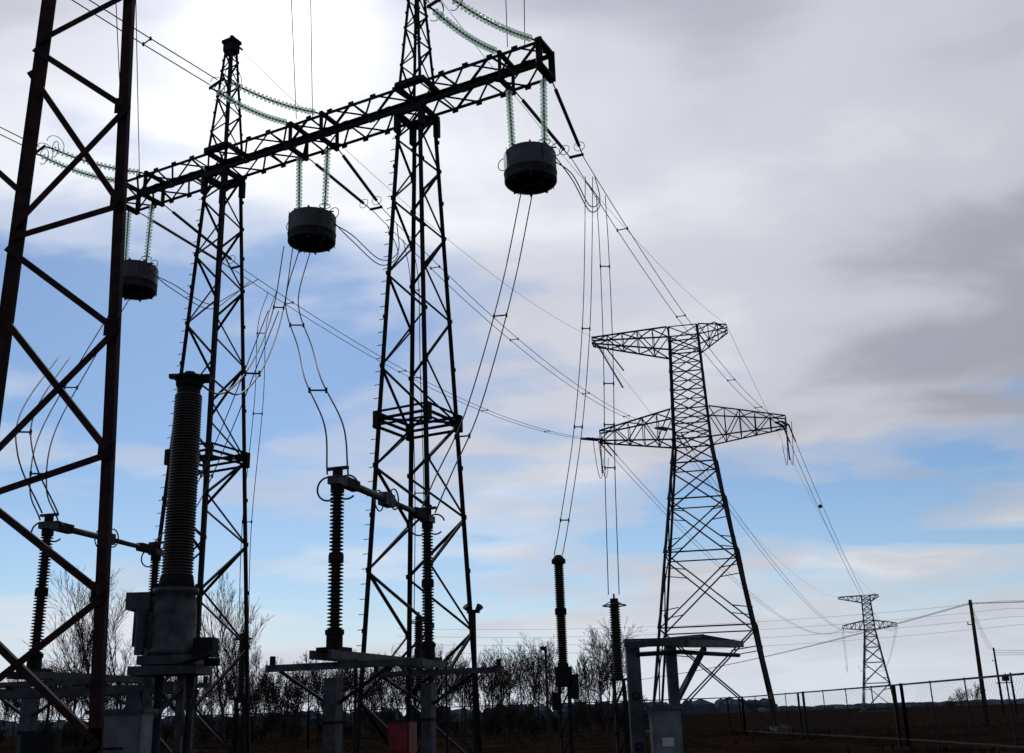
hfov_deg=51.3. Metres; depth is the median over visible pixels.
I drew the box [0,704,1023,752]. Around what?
ground
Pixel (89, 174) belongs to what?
tension insulator strings
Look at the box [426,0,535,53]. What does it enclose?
tension insulator strings
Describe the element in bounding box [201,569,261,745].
bare tree
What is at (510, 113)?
suspension insulator strings
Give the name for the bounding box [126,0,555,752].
portal gantry
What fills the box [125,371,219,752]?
current transformer
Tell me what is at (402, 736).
disconnector switch
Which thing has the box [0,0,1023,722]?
sky
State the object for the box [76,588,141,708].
bare tree
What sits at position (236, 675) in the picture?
bare tree
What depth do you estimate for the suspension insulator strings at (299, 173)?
35.28 m
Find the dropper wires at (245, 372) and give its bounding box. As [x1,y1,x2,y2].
[15,176,619,628]
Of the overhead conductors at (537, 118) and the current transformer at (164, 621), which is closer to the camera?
the current transformer at (164, 621)
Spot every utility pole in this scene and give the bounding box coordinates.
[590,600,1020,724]
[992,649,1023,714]
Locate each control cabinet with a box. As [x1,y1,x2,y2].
[84,708,157,752]
[645,705,683,752]
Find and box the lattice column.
[0,0,135,752]
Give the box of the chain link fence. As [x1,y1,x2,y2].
[0,673,1023,752]
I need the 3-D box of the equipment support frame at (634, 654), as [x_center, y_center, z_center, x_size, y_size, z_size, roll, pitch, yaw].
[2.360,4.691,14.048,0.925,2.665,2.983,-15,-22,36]
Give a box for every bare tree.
[21,567,127,704]
[42,613,108,749]
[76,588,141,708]
[200,602,272,744]
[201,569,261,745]
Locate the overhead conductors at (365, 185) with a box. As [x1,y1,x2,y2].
[308,150,672,430]
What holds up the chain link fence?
on the ground at (719, 721)
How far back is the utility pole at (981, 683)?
74.60 m
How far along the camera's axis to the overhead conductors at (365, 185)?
38.87 m
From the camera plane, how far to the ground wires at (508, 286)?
61.23 m
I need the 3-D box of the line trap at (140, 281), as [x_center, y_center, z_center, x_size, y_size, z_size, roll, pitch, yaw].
[-13.501,-3.425,38.151,1.569,1.243,1.569,3,-18,-15]
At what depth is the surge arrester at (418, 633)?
34.30 m
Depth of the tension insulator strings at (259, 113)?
33.39 m
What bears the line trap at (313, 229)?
hanging from the suspension insulator strings at (299, 173)
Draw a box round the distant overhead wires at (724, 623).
[397,600,1023,653]
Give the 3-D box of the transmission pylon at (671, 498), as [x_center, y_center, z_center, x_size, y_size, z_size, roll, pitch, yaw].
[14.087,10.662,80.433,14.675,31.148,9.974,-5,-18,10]
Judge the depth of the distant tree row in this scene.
107.13 m
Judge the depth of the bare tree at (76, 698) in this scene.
91.86 m
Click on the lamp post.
(544, 648)
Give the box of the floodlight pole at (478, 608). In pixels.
[463,604,482,752]
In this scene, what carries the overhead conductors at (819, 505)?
attached to the transmission pylon at (671, 498)
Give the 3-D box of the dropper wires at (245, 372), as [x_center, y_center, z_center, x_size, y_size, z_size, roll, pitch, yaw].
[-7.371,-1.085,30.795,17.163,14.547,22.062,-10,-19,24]
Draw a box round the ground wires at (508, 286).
[240,2,861,594]
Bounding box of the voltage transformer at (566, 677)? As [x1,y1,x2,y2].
[551,555,578,752]
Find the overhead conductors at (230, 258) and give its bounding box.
[139,205,603,440]
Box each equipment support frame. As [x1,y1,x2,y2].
[0,681,176,752]
[623,634,743,752]
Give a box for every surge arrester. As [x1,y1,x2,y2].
[232,629,252,752]
[411,612,423,752]
[602,594,630,752]
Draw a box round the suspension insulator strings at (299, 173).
[296,145,330,208]
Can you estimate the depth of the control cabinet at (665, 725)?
13.03 m
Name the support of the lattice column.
on the ground at (719, 721)
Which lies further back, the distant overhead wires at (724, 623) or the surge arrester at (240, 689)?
the distant overhead wires at (724, 623)
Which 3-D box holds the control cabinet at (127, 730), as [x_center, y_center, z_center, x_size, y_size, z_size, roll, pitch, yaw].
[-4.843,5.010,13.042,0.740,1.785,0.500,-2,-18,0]
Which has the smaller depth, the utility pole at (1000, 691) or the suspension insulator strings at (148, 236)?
the suspension insulator strings at (148, 236)
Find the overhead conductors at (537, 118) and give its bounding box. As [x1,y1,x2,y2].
[515,83,789,425]
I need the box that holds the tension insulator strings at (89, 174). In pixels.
[0,1,143,182]
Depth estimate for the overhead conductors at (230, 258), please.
43.12 m
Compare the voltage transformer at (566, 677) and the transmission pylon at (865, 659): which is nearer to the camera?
the voltage transformer at (566, 677)
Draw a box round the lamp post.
[540,646,550,744]
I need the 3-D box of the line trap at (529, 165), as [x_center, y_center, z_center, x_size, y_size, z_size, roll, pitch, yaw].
[0.537,-6.074,31.261,1.569,1.243,1.569,3,-18,-15]
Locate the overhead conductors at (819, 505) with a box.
[599,425,897,671]
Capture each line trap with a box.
[122,258,158,301]
[286,205,338,254]
[498,139,562,196]
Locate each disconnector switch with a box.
[0,513,210,752]
[265,465,504,752]
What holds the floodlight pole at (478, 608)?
on the ground at (719, 721)
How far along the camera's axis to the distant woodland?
582.69 m
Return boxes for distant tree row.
[0,614,985,751]
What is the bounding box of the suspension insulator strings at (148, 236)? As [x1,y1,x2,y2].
[124,202,154,261]
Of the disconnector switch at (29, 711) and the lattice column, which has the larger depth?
the disconnector switch at (29, 711)
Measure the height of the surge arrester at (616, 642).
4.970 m
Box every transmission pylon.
[591,321,792,735]
[838,593,900,711]
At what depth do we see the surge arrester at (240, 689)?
38.48 m
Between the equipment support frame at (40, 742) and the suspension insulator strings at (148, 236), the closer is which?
the equipment support frame at (40, 742)
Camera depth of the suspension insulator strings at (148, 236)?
38.67 m
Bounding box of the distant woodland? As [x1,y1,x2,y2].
[0,696,1023,735]
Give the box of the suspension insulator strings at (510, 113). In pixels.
[505,75,550,146]
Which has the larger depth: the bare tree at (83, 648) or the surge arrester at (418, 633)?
the bare tree at (83, 648)
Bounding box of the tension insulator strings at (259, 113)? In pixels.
[72,0,319,124]
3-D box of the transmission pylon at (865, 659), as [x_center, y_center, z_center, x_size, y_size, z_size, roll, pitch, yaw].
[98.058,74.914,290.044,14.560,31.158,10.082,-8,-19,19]

